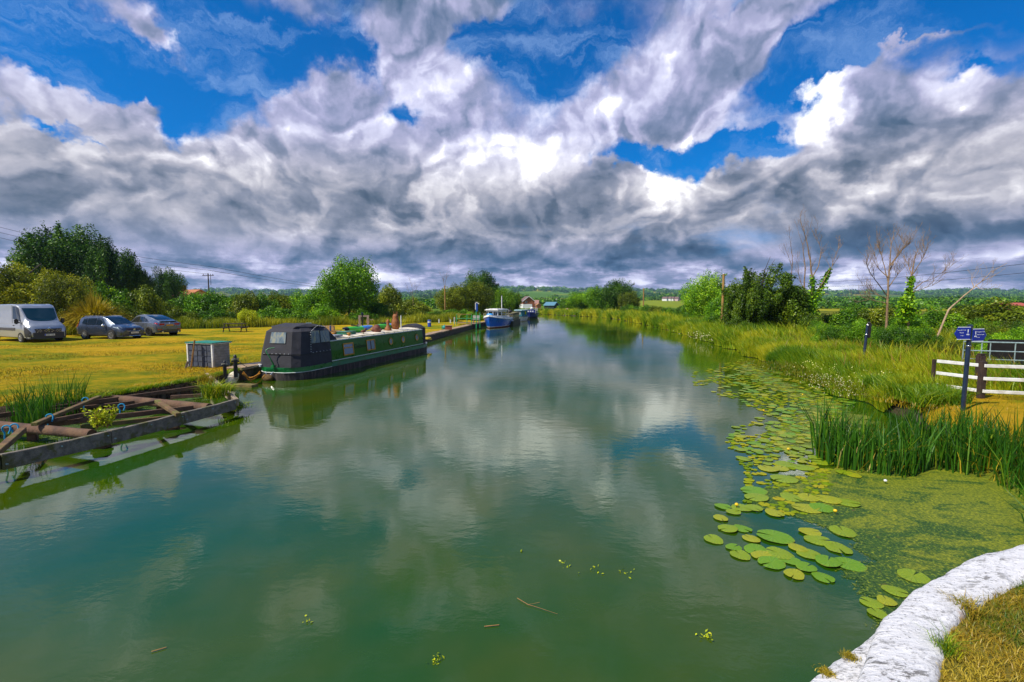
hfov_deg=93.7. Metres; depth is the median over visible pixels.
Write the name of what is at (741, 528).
lily pad
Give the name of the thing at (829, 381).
white flowers
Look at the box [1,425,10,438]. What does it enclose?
rope loop
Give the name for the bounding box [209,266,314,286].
power lines
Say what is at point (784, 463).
lily pad
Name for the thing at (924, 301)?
distant woodland
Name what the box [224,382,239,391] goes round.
sedge tuft
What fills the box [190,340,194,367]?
wooden stake
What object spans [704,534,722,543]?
lily pad
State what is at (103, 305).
hazel bush
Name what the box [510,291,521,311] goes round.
sycamore tree
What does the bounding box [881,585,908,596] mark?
lily pad
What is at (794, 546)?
lily pad
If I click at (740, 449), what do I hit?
lily pad
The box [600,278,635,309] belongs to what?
tree
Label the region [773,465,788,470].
lily pad
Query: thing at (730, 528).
lily pad
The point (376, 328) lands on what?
wood carving
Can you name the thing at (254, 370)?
quay wall
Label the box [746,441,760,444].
lily pad
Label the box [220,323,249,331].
picnic table
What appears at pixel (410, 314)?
bank bush
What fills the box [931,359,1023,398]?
white fence
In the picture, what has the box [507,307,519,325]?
olive narrowboat
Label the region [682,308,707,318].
shore bush
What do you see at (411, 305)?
field bush
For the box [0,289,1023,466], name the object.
ground
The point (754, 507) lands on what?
lily pad
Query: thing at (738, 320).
scrub bush
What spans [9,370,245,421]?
retaining wall
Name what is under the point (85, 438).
timber staging
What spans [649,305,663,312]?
shore bush
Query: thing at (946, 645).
grass tuft
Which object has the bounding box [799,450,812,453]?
lily pad
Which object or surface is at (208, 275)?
telegraph pole
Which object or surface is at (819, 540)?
lily pad
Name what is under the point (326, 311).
hedge bush
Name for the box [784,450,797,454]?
lily pad
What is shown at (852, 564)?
lily pad
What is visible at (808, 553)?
lily pad
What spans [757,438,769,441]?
lily pad
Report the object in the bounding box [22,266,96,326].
elder tree
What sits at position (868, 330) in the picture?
waymark post
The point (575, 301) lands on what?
tree
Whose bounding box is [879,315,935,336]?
scrub bush
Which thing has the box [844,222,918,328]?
dead tree
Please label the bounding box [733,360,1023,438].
grass
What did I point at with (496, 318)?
river cruiser
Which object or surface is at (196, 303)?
hedge bush
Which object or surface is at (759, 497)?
lily pad
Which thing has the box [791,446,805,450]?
lily pad
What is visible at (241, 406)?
sedge tuft
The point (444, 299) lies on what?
wooden pole
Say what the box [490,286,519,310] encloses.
sycamore tree
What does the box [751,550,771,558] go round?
lily pad
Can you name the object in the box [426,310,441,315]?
bank bush
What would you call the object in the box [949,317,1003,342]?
scrub bush
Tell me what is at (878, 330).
scrub bush
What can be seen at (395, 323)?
wood carving
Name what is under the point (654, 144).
sky
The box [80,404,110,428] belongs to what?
wild herb
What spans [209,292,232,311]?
hedge bush
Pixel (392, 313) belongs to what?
hedge bush
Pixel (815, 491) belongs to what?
lily pads
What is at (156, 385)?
edge grass
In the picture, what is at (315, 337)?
side window
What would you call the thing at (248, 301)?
hedge bush
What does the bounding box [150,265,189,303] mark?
ash tree
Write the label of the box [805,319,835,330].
scrub bush
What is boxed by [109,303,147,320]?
hazel bush
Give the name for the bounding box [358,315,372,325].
notice stand
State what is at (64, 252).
oak tree
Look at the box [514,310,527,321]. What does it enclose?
cabin cruiser
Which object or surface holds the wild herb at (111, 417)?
on the timber staging
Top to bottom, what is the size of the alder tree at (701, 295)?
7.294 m
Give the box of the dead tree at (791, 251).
[779,226,793,273]
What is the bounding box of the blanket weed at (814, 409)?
[739,364,886,463]
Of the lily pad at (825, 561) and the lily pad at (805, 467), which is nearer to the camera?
the lily pad at (825, 561)
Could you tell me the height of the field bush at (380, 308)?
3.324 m
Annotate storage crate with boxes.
[336,331,355,334]
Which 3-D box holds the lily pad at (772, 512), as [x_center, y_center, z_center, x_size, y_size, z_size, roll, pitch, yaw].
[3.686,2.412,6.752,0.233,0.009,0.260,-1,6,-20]
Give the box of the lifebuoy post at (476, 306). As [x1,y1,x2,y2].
[475,302,478,328]
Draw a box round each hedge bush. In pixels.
[162,300,174,311]
[165,290,197,310]
[166,306,199,319]
[182,290,223,320]
[197,304,236,321]
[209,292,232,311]
[227,290,259,318]
[254,305,289,320]
[257,291,280,310]
[267,291,294,309]
[282,307,318,320]
[286,288,307,307]
[313,306,343,317]
[348,308,377,321]
[381,310,404,316]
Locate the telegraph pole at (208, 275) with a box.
[202,273,213,294]
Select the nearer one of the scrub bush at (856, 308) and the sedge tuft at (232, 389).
the sedge tuft at (232, 389)
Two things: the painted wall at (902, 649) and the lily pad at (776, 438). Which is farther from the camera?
the lily pad at (776, 438)
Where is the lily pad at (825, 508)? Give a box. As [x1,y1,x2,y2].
[809,503,833,512]
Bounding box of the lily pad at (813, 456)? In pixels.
[808,455,820,458]
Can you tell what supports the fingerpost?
on the ground at (128, 377)
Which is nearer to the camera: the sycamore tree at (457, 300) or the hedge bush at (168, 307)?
the hedge bush at (168, 307)
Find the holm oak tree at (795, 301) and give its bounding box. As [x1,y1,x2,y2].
[719,258,809,326]
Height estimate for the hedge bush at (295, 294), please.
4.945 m
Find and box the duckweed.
[750,458,1023,628]
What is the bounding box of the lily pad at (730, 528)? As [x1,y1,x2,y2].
[718,524,737,531]
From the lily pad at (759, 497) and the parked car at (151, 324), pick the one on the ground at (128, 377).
the parked car at (151, 324)
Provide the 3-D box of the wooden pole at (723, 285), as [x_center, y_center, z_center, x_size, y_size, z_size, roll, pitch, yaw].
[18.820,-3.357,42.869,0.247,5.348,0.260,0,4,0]
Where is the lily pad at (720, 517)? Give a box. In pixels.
[713,514,727,520]
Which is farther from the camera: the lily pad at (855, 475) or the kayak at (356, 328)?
the kayak at (356, 328)
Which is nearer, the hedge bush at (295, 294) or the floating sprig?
the floating sprig
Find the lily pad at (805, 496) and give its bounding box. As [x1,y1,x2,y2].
[797,493,818,500]
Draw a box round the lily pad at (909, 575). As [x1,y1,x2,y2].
[897,568,929,583]
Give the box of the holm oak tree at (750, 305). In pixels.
[721,266,768,325]
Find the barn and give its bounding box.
[998,303,1023,307]
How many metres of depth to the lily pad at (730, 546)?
5.82 m
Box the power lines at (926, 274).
[805,264,1019,286]
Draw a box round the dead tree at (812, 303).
[800,206,842,318]
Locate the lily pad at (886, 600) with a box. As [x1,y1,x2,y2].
[877,595,897,605]
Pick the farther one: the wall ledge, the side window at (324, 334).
the side window at (324, 334)
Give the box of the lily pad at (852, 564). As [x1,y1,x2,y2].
[835,557,866,571]
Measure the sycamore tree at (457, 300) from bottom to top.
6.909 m
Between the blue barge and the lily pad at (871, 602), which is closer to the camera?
the lily pad at (871, 602)
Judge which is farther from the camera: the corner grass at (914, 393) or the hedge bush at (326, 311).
the hedge bush at (326, 311)
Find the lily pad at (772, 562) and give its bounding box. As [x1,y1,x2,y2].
[758,556,785,568]
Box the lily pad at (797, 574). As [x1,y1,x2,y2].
[783,568,804,579]
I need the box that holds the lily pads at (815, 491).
[691,359,846,514]
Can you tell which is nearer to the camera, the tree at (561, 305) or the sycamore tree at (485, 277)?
the sycamore tree at (485, 277)
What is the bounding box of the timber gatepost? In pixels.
[974,353,986,384]
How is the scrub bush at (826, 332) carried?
on the ground at (128, 377)
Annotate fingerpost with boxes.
[954,325,985,408]
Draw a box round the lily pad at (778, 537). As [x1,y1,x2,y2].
[756,529,794,543]
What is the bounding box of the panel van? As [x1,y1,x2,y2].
[0,302,65,342]
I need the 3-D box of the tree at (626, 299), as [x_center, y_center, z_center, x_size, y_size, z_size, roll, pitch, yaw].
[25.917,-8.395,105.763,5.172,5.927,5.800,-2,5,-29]
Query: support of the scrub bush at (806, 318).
on the ground at (128, 377)
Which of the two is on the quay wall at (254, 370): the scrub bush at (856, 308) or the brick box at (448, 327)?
the brick box at (448, 327)
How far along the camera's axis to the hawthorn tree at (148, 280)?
65.14 m
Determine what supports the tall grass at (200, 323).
on the ground at (128, 377)
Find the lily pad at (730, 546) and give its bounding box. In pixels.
[725,543,741,549]
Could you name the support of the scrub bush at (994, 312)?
on the ground at (128, 377)
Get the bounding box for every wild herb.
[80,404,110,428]
[91,406,118,427]
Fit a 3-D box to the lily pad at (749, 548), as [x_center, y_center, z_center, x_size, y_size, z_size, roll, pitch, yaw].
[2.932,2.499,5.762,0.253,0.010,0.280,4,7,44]
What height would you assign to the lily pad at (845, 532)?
0.011 m
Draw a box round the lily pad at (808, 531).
[798,528,821,535]
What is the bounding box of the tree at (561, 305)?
[557,299,573,308]
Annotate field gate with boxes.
[962,341,1023,369]
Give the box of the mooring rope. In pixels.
[242,371,265,383]
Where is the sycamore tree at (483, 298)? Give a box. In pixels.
[455,279,496,314]
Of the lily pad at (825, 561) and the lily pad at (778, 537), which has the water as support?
the lily pad at (778, 537)
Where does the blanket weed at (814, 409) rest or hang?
on the water
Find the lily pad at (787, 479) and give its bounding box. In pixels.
[770,474,798,482]
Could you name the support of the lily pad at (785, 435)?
on the blanket weed at (814, 409)
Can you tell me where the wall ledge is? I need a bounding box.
[811,633,874,681]
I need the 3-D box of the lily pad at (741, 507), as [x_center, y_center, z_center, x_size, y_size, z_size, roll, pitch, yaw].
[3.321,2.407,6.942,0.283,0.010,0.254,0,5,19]
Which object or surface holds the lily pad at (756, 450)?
on the blanket weed at (814, 409)
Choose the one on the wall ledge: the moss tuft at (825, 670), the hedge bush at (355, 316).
the moss tuft at (825, 670)
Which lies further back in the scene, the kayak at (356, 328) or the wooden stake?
the kayak at (356, 328)
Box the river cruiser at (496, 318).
[483,295,512,327]
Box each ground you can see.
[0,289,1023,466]
[939,585,1023,681]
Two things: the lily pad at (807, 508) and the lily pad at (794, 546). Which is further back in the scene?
the lily pad at (807, 508)
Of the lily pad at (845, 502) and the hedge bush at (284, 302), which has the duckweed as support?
the lily pad at (845, 502)
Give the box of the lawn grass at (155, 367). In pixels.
[0,339,262,405]
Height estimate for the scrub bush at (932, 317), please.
2.388 m
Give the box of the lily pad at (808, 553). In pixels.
[796,548,820,558]
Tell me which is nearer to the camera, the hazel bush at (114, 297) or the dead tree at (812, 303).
the dead tree at (812, 303)
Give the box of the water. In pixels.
[0,314,934,681]
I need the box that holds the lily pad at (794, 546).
[788,543,807,551]
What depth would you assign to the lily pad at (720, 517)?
6.60 m
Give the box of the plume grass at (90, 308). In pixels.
[59,287,133,329]
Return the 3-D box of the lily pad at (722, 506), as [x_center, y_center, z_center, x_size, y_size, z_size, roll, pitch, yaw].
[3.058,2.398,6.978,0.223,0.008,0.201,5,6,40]
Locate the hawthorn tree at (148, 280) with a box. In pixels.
[122,264,155,294]
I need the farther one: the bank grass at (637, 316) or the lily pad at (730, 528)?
the bank grass at (637, 316)
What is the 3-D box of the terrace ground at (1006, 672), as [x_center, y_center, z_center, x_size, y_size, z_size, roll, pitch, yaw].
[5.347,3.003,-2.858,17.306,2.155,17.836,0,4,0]
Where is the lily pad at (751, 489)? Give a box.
[740,486,767,494]
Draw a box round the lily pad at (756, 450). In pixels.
[751,449,763,451]
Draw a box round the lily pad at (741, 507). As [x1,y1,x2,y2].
[731,504,751,510]
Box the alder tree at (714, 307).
[703,288,726,318]
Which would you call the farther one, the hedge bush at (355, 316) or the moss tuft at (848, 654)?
the hedge bush at (355, 316)
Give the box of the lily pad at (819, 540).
[804,535,831,545]
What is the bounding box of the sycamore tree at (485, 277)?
[463,270,499,314]
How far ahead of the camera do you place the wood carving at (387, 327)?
26.22 m
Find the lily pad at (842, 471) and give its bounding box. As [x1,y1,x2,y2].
[835,470,851,474]
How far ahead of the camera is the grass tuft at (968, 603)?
2.62 m
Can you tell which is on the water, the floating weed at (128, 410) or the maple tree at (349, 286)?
the floating weed at (128, 410)
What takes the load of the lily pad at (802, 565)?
on the duckweed
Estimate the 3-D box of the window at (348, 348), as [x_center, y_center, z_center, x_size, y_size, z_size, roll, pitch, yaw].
[-7.324,0.353,21.515,0.072,0.540,0.800,1,5,14]
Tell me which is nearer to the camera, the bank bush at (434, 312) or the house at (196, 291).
the bank bush at (434, 312)
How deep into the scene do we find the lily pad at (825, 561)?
5.47 m
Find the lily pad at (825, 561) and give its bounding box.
[815,555,841,566]
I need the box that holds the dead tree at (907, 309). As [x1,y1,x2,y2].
[893,228,961,327]
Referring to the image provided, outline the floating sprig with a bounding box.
[695,629,712,639]
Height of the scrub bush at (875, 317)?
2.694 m
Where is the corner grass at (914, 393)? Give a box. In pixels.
[851,370,983,406]
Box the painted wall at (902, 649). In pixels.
[857,544,1023,681]
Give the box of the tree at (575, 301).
[563,291,589,309]
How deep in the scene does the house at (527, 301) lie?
224.35 m
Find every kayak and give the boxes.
[342,324,372,331]
[377,322,391,328]
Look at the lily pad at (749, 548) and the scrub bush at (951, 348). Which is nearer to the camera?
the lily pad at (749, 548)
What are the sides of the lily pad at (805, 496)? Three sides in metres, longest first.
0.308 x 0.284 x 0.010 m
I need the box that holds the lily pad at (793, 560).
[779,557,800,564]
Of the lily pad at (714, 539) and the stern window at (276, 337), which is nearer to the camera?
the lily pad at (714, 539)
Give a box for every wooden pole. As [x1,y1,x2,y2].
[444,285,445,309]
[721,273,724,318]
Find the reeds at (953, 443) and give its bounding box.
[793,392,1023,495]
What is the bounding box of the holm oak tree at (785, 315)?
[767,276,810,325]
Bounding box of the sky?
[0,0,1023,291]
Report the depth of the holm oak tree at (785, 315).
39.82 m
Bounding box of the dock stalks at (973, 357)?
[748,329,1022,389]
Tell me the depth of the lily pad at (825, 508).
6.92 m
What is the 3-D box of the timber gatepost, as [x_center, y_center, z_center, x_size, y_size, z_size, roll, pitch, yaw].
[13.452,0.920,13.806,0.200,1.125,0.160,0,4,0]
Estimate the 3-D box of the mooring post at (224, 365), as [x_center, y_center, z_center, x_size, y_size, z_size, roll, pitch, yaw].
[-10.220,1.008,17.084,0.209,0.640,0.202,-1,5,-17]
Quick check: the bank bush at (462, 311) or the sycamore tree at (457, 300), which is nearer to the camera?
the bank bush at (462, 311)
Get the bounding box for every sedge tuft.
[189,377,239,400]
[220,399,254,411]
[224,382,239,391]
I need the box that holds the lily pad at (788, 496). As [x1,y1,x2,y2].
[780,492,803,501]
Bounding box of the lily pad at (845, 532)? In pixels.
[829,525,856,536]
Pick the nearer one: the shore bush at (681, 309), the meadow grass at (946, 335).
the meadow grass at (946, 335)
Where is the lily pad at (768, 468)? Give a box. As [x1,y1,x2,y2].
[758,465,778,471]
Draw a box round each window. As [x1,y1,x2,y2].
[270,332,285,342]
[311,330,319,342]
[320,330,329,341]
[343,342,353,355]
[366,339,375,350]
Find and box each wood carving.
[371,325,381,331]
[385,319,391,330]
[391,311,399,328]
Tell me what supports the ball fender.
on the water
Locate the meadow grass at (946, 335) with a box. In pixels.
[784,320,1001,358]
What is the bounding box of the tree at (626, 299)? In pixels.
[617,290,640,308]
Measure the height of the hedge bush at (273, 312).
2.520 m
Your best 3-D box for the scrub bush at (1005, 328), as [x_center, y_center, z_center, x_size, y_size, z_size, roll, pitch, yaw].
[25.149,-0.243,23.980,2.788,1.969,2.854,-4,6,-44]
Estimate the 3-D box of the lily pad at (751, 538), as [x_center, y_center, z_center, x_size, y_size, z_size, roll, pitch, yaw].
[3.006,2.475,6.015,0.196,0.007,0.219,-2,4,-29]
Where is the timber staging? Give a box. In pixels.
[0,373,238,470]
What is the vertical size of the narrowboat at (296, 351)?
2.514 m
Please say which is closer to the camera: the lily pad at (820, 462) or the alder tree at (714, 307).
the lily pad at (820, 462)
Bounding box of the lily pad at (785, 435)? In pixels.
[780,434,792,437]
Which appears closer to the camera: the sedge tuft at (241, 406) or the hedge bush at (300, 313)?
the sedge tuft at (241, 406)
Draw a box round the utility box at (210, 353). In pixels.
[184,340,231,367]
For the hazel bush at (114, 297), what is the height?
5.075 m
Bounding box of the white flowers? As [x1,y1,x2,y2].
[804,373,853,395]
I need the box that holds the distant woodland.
[190,285,1023,309]
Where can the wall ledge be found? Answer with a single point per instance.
(845, 670)
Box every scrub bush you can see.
[699,313,719,323]
[724,315,753,328]
[787,308,823,327]
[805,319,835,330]
[809,323,851,343]
[818,310,858,327]
[838,303,868,317]
[841,317,880,345]
[854,303,898,328]
[868,324,931,349]
[876,326,896,334]
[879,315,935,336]
[909,331,945,348]
[916,306,966,333]
[932,340,978,356]
[942,304,973,320]
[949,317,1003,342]
[951,297,1023,325]
[970,327,1023,357]
[971,332,999,348]
[979,316,1023,336]
[1009,320,1023,332]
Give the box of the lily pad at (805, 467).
[792,464,815,470]
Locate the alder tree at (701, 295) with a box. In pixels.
[678,269,727,317]
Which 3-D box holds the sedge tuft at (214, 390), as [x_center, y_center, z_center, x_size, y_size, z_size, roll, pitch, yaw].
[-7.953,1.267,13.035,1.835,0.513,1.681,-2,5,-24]
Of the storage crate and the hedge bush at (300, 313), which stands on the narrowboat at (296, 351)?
the storage crate
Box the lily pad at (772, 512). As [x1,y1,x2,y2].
[765,508,784,515]
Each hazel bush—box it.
[60,295,124,326]
[86,280,134,308]
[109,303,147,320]
[125,284,168,316]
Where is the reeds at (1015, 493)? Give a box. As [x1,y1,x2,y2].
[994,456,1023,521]
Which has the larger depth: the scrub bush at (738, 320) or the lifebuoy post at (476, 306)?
the lifebuoy post at (476, 306)
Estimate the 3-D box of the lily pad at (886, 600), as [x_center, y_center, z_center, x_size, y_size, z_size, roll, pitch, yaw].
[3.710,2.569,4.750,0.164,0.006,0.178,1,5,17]
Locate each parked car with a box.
[77,315,143,338]
[130,314,181,335]
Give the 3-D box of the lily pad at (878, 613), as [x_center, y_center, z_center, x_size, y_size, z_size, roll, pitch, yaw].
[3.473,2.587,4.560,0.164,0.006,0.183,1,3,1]
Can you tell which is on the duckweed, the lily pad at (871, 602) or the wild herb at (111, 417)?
the lily pad at (871, 602)
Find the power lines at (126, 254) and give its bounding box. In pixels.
[0,227,203,273]
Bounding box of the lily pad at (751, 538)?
[742,534,760,541]
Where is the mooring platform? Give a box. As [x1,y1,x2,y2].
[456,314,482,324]
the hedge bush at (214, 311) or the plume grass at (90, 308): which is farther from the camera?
the hedge bush at (214, 311)
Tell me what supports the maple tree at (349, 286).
on the ground at (128, 377)
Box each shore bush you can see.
[620,302,636,310]
[634,304,650,311]
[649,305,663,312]
[659,307,676,313]
[675,304,687,314]
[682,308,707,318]
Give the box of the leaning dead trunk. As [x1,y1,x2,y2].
[937,261,1006,335]
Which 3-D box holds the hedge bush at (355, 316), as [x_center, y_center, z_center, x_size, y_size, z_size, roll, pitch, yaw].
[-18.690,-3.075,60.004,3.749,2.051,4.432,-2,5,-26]
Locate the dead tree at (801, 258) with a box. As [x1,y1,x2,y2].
[793,217,809,287]
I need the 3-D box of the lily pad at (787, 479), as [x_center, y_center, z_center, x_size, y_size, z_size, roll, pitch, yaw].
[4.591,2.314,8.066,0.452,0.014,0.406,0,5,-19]
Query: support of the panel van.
on the ground at (128, 377)
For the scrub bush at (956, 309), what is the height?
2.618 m
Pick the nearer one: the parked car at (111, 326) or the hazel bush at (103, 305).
the parked car at (111, 326)
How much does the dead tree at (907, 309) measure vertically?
7.566 m
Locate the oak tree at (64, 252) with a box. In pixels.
[5,220,120,294]
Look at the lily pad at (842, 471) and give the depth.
8.38 m
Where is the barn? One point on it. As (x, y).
(1022, 304)
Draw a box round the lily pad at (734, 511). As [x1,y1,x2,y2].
[726,509,740,513]
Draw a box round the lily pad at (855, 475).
[846,472,861,477]
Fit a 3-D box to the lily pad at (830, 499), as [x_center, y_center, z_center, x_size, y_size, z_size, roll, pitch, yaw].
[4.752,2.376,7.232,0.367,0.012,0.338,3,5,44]
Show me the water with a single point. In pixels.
(384, 520)
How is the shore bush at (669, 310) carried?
on the ground at (128, 377)
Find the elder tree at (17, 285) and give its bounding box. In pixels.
[0,261,83,303]
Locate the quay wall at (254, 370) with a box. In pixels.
[227,321,485,379]
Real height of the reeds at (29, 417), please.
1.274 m
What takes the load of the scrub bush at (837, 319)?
on the ground at (128, 377)
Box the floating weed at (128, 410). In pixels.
[9,392,208,448]
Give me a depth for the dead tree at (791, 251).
42.49 m
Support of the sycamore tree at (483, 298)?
on the ground at (128, 377)
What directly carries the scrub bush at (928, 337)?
on the ground at (128, 377)
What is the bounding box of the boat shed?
[543,302,558,308]
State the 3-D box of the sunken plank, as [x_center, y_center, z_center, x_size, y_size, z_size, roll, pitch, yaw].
[-9.655,1.583,17.177,1.070,0.106,0.342,1,5,11]
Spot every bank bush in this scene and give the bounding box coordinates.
[407,310,433,315]
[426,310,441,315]
[440,309,459,314]
[456,309,471,319]
[468,312,483,320]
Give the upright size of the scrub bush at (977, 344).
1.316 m
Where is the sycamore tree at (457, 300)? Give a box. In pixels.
[433,282,471,312]
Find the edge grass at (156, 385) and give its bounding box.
[0,367,242,406]
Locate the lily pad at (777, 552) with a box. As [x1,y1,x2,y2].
[766,546,794,558]
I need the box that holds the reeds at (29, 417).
[1,370,92,434]
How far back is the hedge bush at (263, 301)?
61.51 m
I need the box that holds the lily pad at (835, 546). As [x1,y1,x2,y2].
[825,541,852,553]
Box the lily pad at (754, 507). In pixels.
[745,504,762,510]
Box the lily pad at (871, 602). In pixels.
[859,596,883,608]
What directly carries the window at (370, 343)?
in the narrowboat at (296, 351)
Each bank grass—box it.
[538,307,688,324]
[647,314,830,348]
[734,333,1023,411]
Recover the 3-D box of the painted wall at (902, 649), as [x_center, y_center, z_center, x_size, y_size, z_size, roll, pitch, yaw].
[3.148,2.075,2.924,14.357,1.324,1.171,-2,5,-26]
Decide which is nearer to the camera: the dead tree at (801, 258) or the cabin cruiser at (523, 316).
the dead tree at (801, 258)
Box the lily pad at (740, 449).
[734,447,747,450]
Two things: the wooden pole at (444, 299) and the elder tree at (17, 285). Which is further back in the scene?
the wooden pole at (444, 299)
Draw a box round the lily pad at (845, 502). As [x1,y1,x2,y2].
[839,498,860,506]
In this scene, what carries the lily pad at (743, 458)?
on the blanket weed at (814, 409)
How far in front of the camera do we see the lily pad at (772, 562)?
5.46 m
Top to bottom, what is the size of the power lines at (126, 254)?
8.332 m
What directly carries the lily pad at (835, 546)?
on the duckweed
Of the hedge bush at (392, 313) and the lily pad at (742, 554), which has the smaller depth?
the lily pad at (742, 554)
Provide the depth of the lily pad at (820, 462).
8.90 m
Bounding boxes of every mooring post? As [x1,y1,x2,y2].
[221,360,227,377]
[231,355,238,376]
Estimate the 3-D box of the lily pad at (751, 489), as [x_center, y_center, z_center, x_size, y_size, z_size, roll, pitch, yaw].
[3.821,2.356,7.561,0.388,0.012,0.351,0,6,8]
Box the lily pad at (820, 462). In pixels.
[811,459,833,464]
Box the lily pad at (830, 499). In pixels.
[813,495,841,503]
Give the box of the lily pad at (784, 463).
[775,461,795,466]
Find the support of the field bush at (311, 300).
on the ground at (128, 377)
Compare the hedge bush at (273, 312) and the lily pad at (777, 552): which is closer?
the lily pad at (777, 552)
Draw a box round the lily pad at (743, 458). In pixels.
[735,456,752,460]
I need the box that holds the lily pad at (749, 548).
[744,543,765,552]
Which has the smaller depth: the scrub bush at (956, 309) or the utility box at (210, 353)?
the utility box at (210, 353)
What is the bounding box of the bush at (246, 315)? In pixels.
[237,308,262,326]
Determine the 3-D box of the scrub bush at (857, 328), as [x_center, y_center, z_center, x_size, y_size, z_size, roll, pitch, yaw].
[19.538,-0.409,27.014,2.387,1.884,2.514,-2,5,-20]
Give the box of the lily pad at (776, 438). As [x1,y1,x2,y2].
[770,437,782,439]
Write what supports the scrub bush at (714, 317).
on the ground at (128, 377)
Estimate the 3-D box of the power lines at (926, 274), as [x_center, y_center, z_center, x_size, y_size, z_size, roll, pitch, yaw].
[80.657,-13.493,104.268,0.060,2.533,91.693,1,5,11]
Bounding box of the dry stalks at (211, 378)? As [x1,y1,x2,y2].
[191,370,226,385]
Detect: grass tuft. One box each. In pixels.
[910,616,980,660]
[941,589,1000,621]
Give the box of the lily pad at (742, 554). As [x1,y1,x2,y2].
[730,550,750,559]
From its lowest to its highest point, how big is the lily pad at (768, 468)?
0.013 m
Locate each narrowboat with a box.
[258,323,426,380]
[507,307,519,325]
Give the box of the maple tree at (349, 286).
[311,254,381,314]
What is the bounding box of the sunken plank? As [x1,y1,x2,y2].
[228,383,257,387]
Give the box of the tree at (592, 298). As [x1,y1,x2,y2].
[580,284,608,308]
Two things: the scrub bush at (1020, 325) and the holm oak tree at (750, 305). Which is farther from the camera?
the holm oak tree at (750, 305)
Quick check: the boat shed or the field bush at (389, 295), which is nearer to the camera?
the field bush at (389, 295)
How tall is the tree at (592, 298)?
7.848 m
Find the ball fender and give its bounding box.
[225,371,238,383]
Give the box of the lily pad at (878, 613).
[867,608,887,618]
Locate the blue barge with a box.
[527,307,538,318]
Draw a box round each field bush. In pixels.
[292,286,332,313]
[364,300,388,316]
[376,283,404,313]
[401,297,433,314]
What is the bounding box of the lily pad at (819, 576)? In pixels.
[811,571,834,582]
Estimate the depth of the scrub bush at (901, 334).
23.68 m
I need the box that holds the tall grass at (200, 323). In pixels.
[65,312,460,334]
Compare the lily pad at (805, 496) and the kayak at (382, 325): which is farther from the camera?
the kayak at (382, 325)
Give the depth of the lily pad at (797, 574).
5.23 m
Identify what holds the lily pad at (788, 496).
on the duckweed
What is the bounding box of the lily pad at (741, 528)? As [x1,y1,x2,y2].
[734,524,752,531]
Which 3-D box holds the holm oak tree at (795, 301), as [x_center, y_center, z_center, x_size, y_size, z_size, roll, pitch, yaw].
[20.449,-3.577,39.885,6.972,6.580,6.957,-3,6,-37]
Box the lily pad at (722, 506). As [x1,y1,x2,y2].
[714,503,730,508]
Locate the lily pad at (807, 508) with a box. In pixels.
[792,503,821,512]
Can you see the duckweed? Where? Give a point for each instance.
(933, 523)
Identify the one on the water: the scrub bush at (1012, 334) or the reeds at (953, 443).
the reeds at (953, 443)
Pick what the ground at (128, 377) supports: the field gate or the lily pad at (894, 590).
the field gate
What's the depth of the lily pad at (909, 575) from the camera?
5.18 m
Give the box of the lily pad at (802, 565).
[796,561,816,571]
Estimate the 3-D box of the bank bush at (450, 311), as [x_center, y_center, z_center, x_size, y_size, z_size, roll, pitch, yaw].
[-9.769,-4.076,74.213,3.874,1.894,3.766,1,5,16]
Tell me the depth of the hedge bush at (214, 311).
53.30 m
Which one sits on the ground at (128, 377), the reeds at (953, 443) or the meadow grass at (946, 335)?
the meadow grass at (946, 335)
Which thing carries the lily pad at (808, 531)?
on the duckweed
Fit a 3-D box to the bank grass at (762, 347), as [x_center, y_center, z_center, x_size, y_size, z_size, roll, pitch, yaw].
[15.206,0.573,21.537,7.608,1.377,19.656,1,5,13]
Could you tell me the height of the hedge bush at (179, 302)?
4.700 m
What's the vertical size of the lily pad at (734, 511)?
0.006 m
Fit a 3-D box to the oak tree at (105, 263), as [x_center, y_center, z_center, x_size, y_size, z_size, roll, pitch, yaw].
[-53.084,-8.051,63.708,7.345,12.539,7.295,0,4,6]
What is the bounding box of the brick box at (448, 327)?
[445,325,451,329]
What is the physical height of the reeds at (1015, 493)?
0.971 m
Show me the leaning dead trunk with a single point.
(943, 321)
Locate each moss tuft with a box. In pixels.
[812,663,837,678]
[840,649,861,663]
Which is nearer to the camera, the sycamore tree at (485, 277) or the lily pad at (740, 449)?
the lily pad at (740, 449)
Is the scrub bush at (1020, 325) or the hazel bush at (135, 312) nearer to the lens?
the scrub bush at (1020, 325)
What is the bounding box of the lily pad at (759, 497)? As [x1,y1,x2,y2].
[744,493,768,500]
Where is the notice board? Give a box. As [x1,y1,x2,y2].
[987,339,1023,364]
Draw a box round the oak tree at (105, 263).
[74,233,145,295]
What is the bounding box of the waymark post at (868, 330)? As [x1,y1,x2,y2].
[863,322,871,354]
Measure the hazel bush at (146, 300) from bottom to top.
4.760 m
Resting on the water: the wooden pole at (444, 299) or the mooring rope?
the mooring rope
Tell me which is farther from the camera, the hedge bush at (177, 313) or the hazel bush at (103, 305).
the hedge bush at (177, 313)
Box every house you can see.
[178,285,210,295]
[520,296,535,307]
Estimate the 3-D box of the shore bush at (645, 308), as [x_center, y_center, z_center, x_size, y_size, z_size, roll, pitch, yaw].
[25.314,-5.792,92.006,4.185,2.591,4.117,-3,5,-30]
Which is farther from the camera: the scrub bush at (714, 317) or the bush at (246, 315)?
the bush at (246, 315)
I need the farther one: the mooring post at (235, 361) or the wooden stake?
the wooden stake
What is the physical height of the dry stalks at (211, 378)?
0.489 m
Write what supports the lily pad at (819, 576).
on the duckweed
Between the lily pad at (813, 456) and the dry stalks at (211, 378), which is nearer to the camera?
the lily pad at (813, 456)

